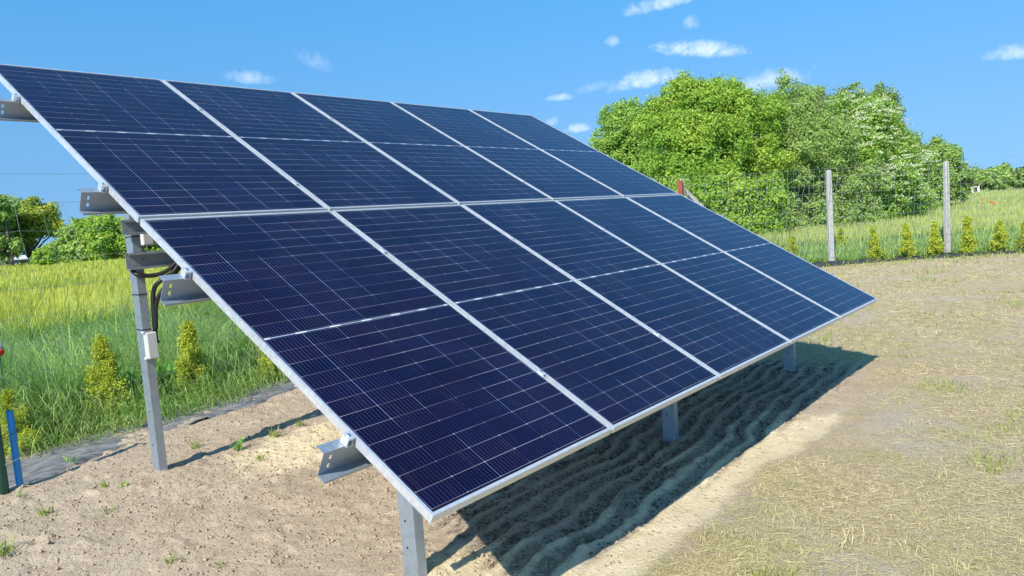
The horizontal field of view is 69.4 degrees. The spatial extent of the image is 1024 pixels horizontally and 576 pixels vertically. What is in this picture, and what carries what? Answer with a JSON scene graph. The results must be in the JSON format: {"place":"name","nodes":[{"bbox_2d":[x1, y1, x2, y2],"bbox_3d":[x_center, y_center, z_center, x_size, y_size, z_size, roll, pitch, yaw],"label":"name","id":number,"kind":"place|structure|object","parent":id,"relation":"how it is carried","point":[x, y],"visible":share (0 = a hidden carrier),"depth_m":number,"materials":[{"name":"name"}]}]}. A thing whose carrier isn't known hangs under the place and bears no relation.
{"place":"outdoors","nodes":[
{"label":"outdoors","id":0,"kind":"place"},
{"bbox_2d":[0,186,1023,575],"bbox_3d":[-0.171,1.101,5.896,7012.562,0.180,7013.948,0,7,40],"label":"ground","id":1,"kind":"structure","parent":0,"point":[846,418],"depth_m":4.61,"materials":[{"name":"soil"}]},
{"bbox_2d":[0,342,4,388],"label":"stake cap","id":2,"kind":"object","parent":1,"relation":"on","point":[2,351],"visible":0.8,"depth_m":6.31,"materials":[{"name":"red plastic"}]},
{"bbox_2d":[0,425,9,494],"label":"green stake","id":3,"kind":"object","parent":1,"relation":"on","point":[4,487],"visible":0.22,"depth_m":4.95,"materials":[{"name":"green plastic"}]},
{"bbox_2d":[0,532,14,556],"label":"weed","id":4,"kind":"object","parent":1,"relation":"on","point":[5,550],"visible":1,"depth_m":3.97,"materials":[{"name":"green plant"}]},
{"bbox_2d":[0,194,25,266],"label":"edge tree","id":5,"kind":"object","parent":1,"relation":"on","point":[10,244],"visible":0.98,"depth_m":79.77,"materials":[{"name":"green plant"}]},
{"bbox_2d":[6,410,23,485],"bbox_3d":[-3.387,1.202,5.055,0.044,0.740,0.044,0,7,40],"label":"blue pipe","id":6,"kind":"object","parent":1,"relation":"on","point":[14,446],"visible":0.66,"depth_m":5.03,"materials":[{"name":"blue plastic"}]},
{"bbox_2d":[0,255,29,264],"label":"shed","id":7,"kind":"structure","parent":1,"relation":"on","point":[24,258],"depth_m":93.81,"materials":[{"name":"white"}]},
{"bbox_2d":[0,387,51,455],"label":"thuja","id":8,"kind":"object","parent":1,"relation":"on","point":[6,396],"visible":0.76,"depth_m":5.92,"materials":[{"name":"green plant"}]},
{"bbox_2d":[11,196,65,263],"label":"lime tree","id":9,"kind":"object","parent":1,"relation":"on","point":[31,222],"visible":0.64,"depth_m":84.11,"materials":[{"name":"green plant"}]},
{"bbox_2d":[33,501,57,516],"bbox_3d":[-2.839,1.335,4.476,0.129,0.099,0.130,-6,5,-15],"label":"weed","id":10,"kind":"object","parent":1,"relation":"on","point":[43,510],"visible":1,"depth_m":4.50,"materials":[{"name":"green plant"}]},
{"bbox_2d":[29,245,61,265],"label":"round shrub","id":11,"kind":"object","parent":1,"relation":"on","point":[45,255],"visible":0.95,"depth_m":65.52,"materials":[{"name":"green plant"}]},
{"bbox_2d":[36,216,96,262],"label":"orchard bush","id":12,"kind":"object","parent":1,"relation":"on","point":[64,245],"visible":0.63,"depth_m":73.24,"materials":[{"name":"green plant"}]},
{"bbox_2d":[96,481,111,488],"bbox_3d":[-2.713,1.297,4.877,0.108,0.053,0.129,-5,5,-8],"label":"weed","id":13,"kind":"object","parent":1,"relation":"on","point":[103,484],"visible":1,"depth_m":4.87,"materials":[{"name":"green plant"}]},
{"bbox_2d":[102,506,115,514],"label":"weed","id":14,"kind":"object","parent":1,"relation":"on","point":[104,510],"visible":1,"depth_m":4.46,"materials":[{"name":"green plant"}]},
{"bbox_2d":[0,253,221,348],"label":"barley","id":15,"kind":"object","parent":1,"relation":"on","point":[23,278],"visible":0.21,"depth_m":16.29,"materials":[{"name":"plant"}]},
{"bbox_2d":[80,331,142,420],"bbox_3d":[-3.735,0.834,6.827,0.537,0.892,0.514,-7,2,24],"label":"thuja","id":16,"kind":"object","parent":1,"relation":"on","point":[101,350],"visible":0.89,"depth_m":6.78,"materials":[{"name":"green plant"}]},
{"bbox_2d":[74,214,163,261],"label":"orchard bush","id":17,"kind":"object","parent":1,"relation":"on","point":[112,240],"visible":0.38,"depth_m":71.59,"materials":[{"name":"green plant"}]},
{"bbox_2d":[116,480,128,487],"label":"weed","id":18,"kind":"object","parent":1,"relation":"on","point":[124,482],"visible":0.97,"depth_m":4.86,"materials":[{"name":"green plant"}]},
{"bbox_2d":[1,332,257,412],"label":"broad leaf weeds","id":19,"kind":"object","parent":1,"relation":"on","point":[174,370],"visible":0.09,"depth_m":7.51,"materials":[{"name":"green plant"}]},
{"bbox_2d":[0,282,289,464],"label":"tall grass","id":20,"kind":"structure","parent":1,"relation":"on","point":[50,411],"depth_m":7.39,"materials":[{"name":"green plant"}]},
{"bbox_2d":[6,376,297,486],"bbox_3d":[-0.396,0.675,10.716,1.279,0.190,15.724,-1,6,33],"label":"weed fabric","id":21,"kind":"object","parent":1,"relation":"on","point":[35,468],"visible":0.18,"depth_m":6.01,"materials":[{"name":"grey fabric"}]},
{"bbox_2d":[61,453,78,464],"bbox_3d":[-3.292,1.277,5.522,0.164,0.098,0.174,-5,5,-7],"label":"weed","id":22,"kind":"object","parent":21,"relation":"on","point":[74,461],"visible":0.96,"depth_m":5.51,"materials":[{"name":"green plant"}]},
{"bbox_2d":[164,553,180,564],"bbox_3d":[-1.771,1.400,3.847,0.079,0.062,0.075,-8,6,-34],"label":"weed","id":23,"kind":"object","parent":1,"relation":"on","point":[169,560],"visible":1,"depth_m":3.83,"materials":[{"name":"green plant"}]},
{"bbox_2d":[168,320,216,396],"bbox_3d":[-3.232,0.744,7.490,0.462,0.880,0.395,-8,6,-35],"label":"thuja","id":24,"kind":"object","parent":1,"relation":"on","point":[188,339],"visible":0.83,"depth_m":7.40,"materials":[{"name":"green plant"}]},
{"bbox_2d":[187,436,205,448],"bbox_3d":[-2.454,1.194,5.738,0.117,0.102,0.162,-2,6,23],"label":"weed","id":25,"kind":"object","parent":1,"relation":"on","point":[193,444],"visible":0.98,"depth_m":5.73,"materials":[{"name":"green plant"}]},
{"bbox_2d":[229,433,245,449],"bbox_3d":[-2.049,1.141,5.510,0.181,0.134,0.190,0,7,40],"label":"weed","id":26,"kind":"object","parent":1,"relation":"on","point":[239,445],"visible":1,"depth_m":5.52,"materials":[{"name":"green plant"}]},
{"bbox_2d":[255,452,265,460],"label":"weed","id":27,"kind":"object","parent":1,"relation":"on","point":[258,457],"visible":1,"depth_m":5.32,"materials":[{"name":"green plant"}]},
{"bbox_2d":[254,348,281,379],"bbox_3d":[-2.652,0.726,8.074,0.417,0.723,0.362,-7,6,-27],"label":"thuja","id":28,"kind":"object","parent":1,"relation":"on","point":[265,359],"visible":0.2,"depth_m":8.02,"materials":[{"name":"green plant"}]},
{"bbox_2d":[268,426,283,436],"bbox_3d":[-1.870,1.120,5.828,0.190,0.102,0.112,-2,6,27],"label":"weed","id":29,"kind":"object","parent":1,"relation":"on","point":[272,433],"visible":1,"depth_m":5.82,"materials":[{"name":"green plant"}]},
{"bbox_2d":[294,418,307,425],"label":"weed","id":30,"kind":"object","parent":1,"relation":"on","point":[299,422],"visible":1,"depth_m":6.11,"materials":[{"name":"green plant"}]},
{"bbox_2d":[0,174,685,417],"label":"wire fence","id":31,"kind":"object","parent":1,"relation":"on","point":[106,307],"visible":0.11,"depth_m":6.64,"materials":[{"name":"metal"}]},
{"bbox_2d":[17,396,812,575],"bbox_3d":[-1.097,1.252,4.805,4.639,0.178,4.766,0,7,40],"label":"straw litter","id":32,"kind":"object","parent":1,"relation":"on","point":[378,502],"visible":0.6,"depth_m":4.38,"materials":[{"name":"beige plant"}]},
{"bbox_2d":[0,94,834,575],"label":"mounting frame","id":33,"kind":"object","parent":1,"relation":"on","point":[346,454],"visible":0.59,"depth_m":4.48,"materials":[{"name":"metal"}]},
{"bbox_2d":[141,331,159,359],"bbox_3d":[-2.437,0.382,5.000,0.057,0.191,0.102,0,7,40],"label":"junction box","id":34,"kind":"object","parent":33,"relation":"attached to","point":[151,345],"visible":1,"depth_m":4.97,"materials":[{"name":"white plastic"}]},
{"bbox_2d":[140,234,160,248],"bbox_3d":[-2.499,-0.601,5.312,0.175,0.615,0.420,0,7,40],"label":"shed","id":35,"kind":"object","parent":33,"relation":"attached to","point":[148,240],"visible":0.17,"depth_m":5.16,"materials":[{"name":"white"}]},
{"bbox_2d":[130,261,180,340],"bbox_3d":[-2.208,0.029,5.201,0.836,0.633,0.134,-9,7,-41],"label":"cable bundle","id":36,"kind":"object","parent":33,"relation":"hanging from","point":[174,267],"visible":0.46,"depth_m":5.02,"materials":[{"name":"black rubber"}]},
{"bbox_2d":[0,64,326,222],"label":"solar panel","id":37,"kind":"object","parent":33,"relation":"attached to","point":[145,148],"visible":0.92,"depth_m":4.54,"materials":[{"name":"glass"}]},
{"bbox_2d":[163,80,457,211],"bbox_3d":[-1.554,-1.102,5.572,2.250,0.035,1.134,35,28,31],"label":"solar panel","id":38,"kind":"object","parent":33,"relation":"attached to","point":[328,163],"visible":0.84,"depth_m":5.45,"materials":[{"name":"glass"}]},
{"bbox_2d":[140,210,611,523],"bbox_3d":[-0.699,0.166,3.529,2.250,0.036,1.134,35,28,31],"label":"solar panel","id":39,"kind":"object","parent":33,"relation":"attached to","point":[436,404],"visible":1,"depth_m":3.33,"materials":[{"name":"glass"}]},
{"bbox_2d":[292,92,551,204],"bbox_3d":[-0.815,-1.238,6.449,2.250,0.035,1.134,35,28,31],"label":"solar panel","id":40,"kind":"object","parent":33,"relation":"attached to","point":[458,173],"visible":0.85,"depth_m":6.34,"materials":[{"name":"glass"}]},
{"bbox_2d":[391,102,622,199],"bbox_3d":[-0.077,-1.373,7.325,2.250,0.035,1.134,35,28,31],"label":"solar panel","id":41,"kind":"object","parent":33,"relation":"attached to","point":[548,175],"visible":0.84,"depth_m":7.23,"materials":[{"name":"glass"}]},
{"bbox_2d":[332,205,718,433],"bbox_3d":[0.039,0.030,4.406,2.250,0.035,1.134,35,28,31],"label":"solar panel","id":42,"kind":"object","parent":33,"relation":"attached to","point":[613,368],"visible":0.92,"depth_m":4.25,"materials":[{"name":"glass"}]},
{"bbox_2d":[469,109,678,196],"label":"solar panel","id":43,"kind":"object","parent":33,"relation":"attached to","point":[603,169],"visible":0.83,"depth_m":8.12,"materials":[{"name":"glass"}]},
{"bbox_2d":[462,200,789,379],"bbox_3d":[0.777,-0.106,5.282,2.250,0.037,1.134,35,28,31],"label":"solar panel","id":44,"kind":"object","parent":33,"relation":"attached to","point":[721,339],"visible":0.93,"depth_m":5.15,"materials":[{"name":"glass"}]},
{"bbox_2d":[555,197,839,344],"bbox_3d":[1.515,-0.240,6.160,2.250,0.035,1.134,35,28,31],"label":"solar panel","id":45,"kind":"object","parent":33,"relation":"attached to","point":[788,314],"visible":0.93,"depth_m":6.05,"materials":[{"name":"glass"}]},
{"bbox_2d":[626,194,877,319],"bbox_3d":[2.254,-0.377,7.036,2.250,0.036,1.134,35,28,31],"label":"solar panel","id":46,"kind":"object","parent":33,"relation":"attached to","point":[841,299],"visible":0.93,"depth_m":6.94,"materials":[{"name":"glass"}]},
{"bbox_2d":[0,365,858,575],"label":"soil clods","id":47,"kind":"object","parent":1,"relation":"on","point":[333,533],"visible":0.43,"depth_m":4.59,"materials":[{"name":"brown soil"}]},
{"bbox_2d":[587,96,665,174],"bbox_3d":[6.516,-6.325,39.972,3.641,8.009,4.996,31,36,81],"label":"round tree","id":48,"kind":"object","parent":1,"relation":"on","point":[617,142],"visible":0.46,"depth_m":39.16,"materials":[{"name":"green plant"}]},
{"bbox_2d":[439,360,861,566],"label":"furrow clods","id":49,"kind":"object","parent":1,"relation":"on","point":[502,552],"visible":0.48,"depth_m":4.92,"materials":[{"name":"brown soil"}]},
{"bbox_2d":[677,180,683,195],"bbox_3d":[3.950,-1.291,17.118,0.120,2.400,0.070,0,7,40],"label":"steel post","id":50,"kind":"object","parent":1,"relation":"on","point":[679,185],"visible":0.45,"depth_m":16.99,"materials":[{"name":"metal"}]},
{"bbox_2d":[627,69,800,235],"bbox_3d":[7.077,-4.420,25.902,5.767,6.921,6.070,-2,6,20],"label":"field maple","id":51,"kind":"object","parent":1,"relation":"on","point":[690,127],"visible":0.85,"depth_m":25.09,"materials":[{"name":"green plant"}]},
{"bbox_2d":[785,235,798,255],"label":"thuja","id":52,"kind":"object","parent":1,"relation":"on","point":[791,242],"visible":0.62,"depth_m":18.46,"materials":[{"name":"green plant"}]},
{"bbox_2d":[752,68,888,231],"bbox_3d":[10.937,-5.010,28.559,6.248,7.013,5.024,-6,6,-19],"label":"grey willow","id":53,"kind":"object","parent":1,"relation":"on","point":[814,133],"visible":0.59,"depth_m":27.35,"materials":[{"name":"green plant"}]},
{"bbox_2d":[626,253,1023,575],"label":"mown straw","id":54,"kind":"object","parent":1,"relation":"on","point":[933,557],"visible":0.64,"depth_m":4.11,"materials":[{"name":"beige plant"}]},
{"bbox_2d":[835,227,848,247],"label":"thuja","id":55,"kind":"object","parent":1,"relation":"on","point":[841,237],"visible":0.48,"depth_m":19.62,"materials":[{"name":"green plant"}]},
{"bbox_2d":[680,155,1023,260],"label":"wire fence","id":56,"kind":"object","parent":1,"relation":"on","point":[830,221],"visible":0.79,"depth_m":18.23,"materials":[{"name":"metal"}]},
{"bbox_2d":[703,299,1002,575],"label":"dry tufts","id":57,"kind":"object","parent":1,"relation":"on","point":[914,549],"visible":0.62,"depth_m":3.69,"materials":[{"name":"beige plant"}]},
{"bbox_2d":[825,81,920,156],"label":"crown tree","id":58,"kind":"object","parent":1,"relation":"on","point":[880,89],"visible":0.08,"depth_m":41.21,"materials":[{"name":"green plant"}]},
{"bbox_2d":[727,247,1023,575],"bbox_3d":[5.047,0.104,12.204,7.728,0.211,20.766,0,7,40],"label":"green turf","id":59,"kind":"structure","parent":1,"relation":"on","point":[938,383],"depth_m":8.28,"materials":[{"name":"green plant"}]},
{"bbox_2d":[866,226,886,258],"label":"thuja","id":60,"kind":"object","parent":1,"relation":"on","point":[876,252],"visible":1,"depth_m":18.34,"materials":[{"name":"green plant"}]},
{"bbox_2d":[823,89,942,222],"bbox_3d":[14.896,-5.110,30.503,4.574,6.187,5.457,0,7,40],"label":"elder bush","id":61,"kind":"object","parent":1,"relation":"on","point":[877,120],"visible":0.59,"depth_m":29.70,"materials":[{"name":"green plant"}]},
{"bbox_2d":[755,188,1023,249],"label":"barley","id":62,"kind":"object","parent":1,"relation":"on","point":[994,215],"visible":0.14,"depth_m":23.39,"materials":[{"name":"plant"}]},
{"bbox_2d":[897,222,916,256],"bbox_3d":[9.710,-1.130,18.098,0.413,0.964,0.486,-5,5,-11],"label":"thuja","id":63,"kind":"object","parent":1,"relation":"on","point":[907,241],"visible":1,"depth_m":18.08,"materials":[{"name":"green plant"}]},
{"bbox_2d":[811,248,1023,267],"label":"weed fabric","id":64,"kind":"object","parent":1,"relation":"on","point":[871,260],"visible":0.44,"depth_m":17.96,"materials":[{"name":"grey fabric"}]},
{"bbox_2d":[925,220,944,254],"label":"thuja","id":65,"kind":"object","parent":1,"relation":"on","point":[936,243],"visible":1,"depth_m":18.20,"materials":[{"name":"green plant"}]},
{"bbox_2d":[906,133,985,210],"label":"hedge tree","id":66,"kind":"object","parent":1,"relation":"on","point":[939,146],"visible":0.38,"depth_m":44.52,"materials":[{"name":"green plant"}]},
{"bbox_2d":[959,215,978,253],"bbox_3d":[11.046,-1.279,17.942,0.430,1.090,0.486,-8,9,-2],"label":"thuja","id":67,"kind":"object","parent":1,"relation":"on","point":[968,239],"visible":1,"depth_m":17.85,"materials":[{"name":"green plant"}]},
{"bbox_2d":[964,182,980,192],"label":"house","id":68,"kind":"structure","parent":1,"relation":"on","point":[975,188],"depth_m":116.62,"materials":[{"name":"tile"}]},
{"bbox_2d":[972,162,1015,190],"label":"thicket","id":69,"kind":"object","parent":1,"relation":"on","point":[989,172],"visible":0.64,"depth_m":122.85,"materials":[{"name":"green plant"}]},
{"bbox_2d":[988,220,1009,250],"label":"thuja","id":70,"kind":"object","parent":1,"relation":"on","point":[1000,235],"visible":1,"depth_m":17.93,"materials":[{"name":"green plant"}]},
{"bbox_2d":[1006,166,1023,189],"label":"dark bush","id":71,"kind":"object","parent":1,"relation":"on","point":[1018,175],"visible":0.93,"depth_m":109.95,"materials":[{"name":"green plant"}]},
{"bbox_2d":[1015,222,1023,248],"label":"thuja","id":72,"kind":"object","parent":1,"relation":"on","point":[1019,242],"visible":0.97,"depth_m":18.23,"materials":[{"name":"green plant"}]},
{"bbox_2d":[0,0,1023,253],"label":"sky","id":73,"kind":"structure","parent":0,"point":[956,66],"materials":[{"name":"blue"}]},
{"bbox_2d":[785,228,1023,262],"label":"fence foot grass","id":74,"kind":"structure","parent":0,"point":[857,249],"depth_m":18.89,"materials":[{"name":"green plant"}]}
]}

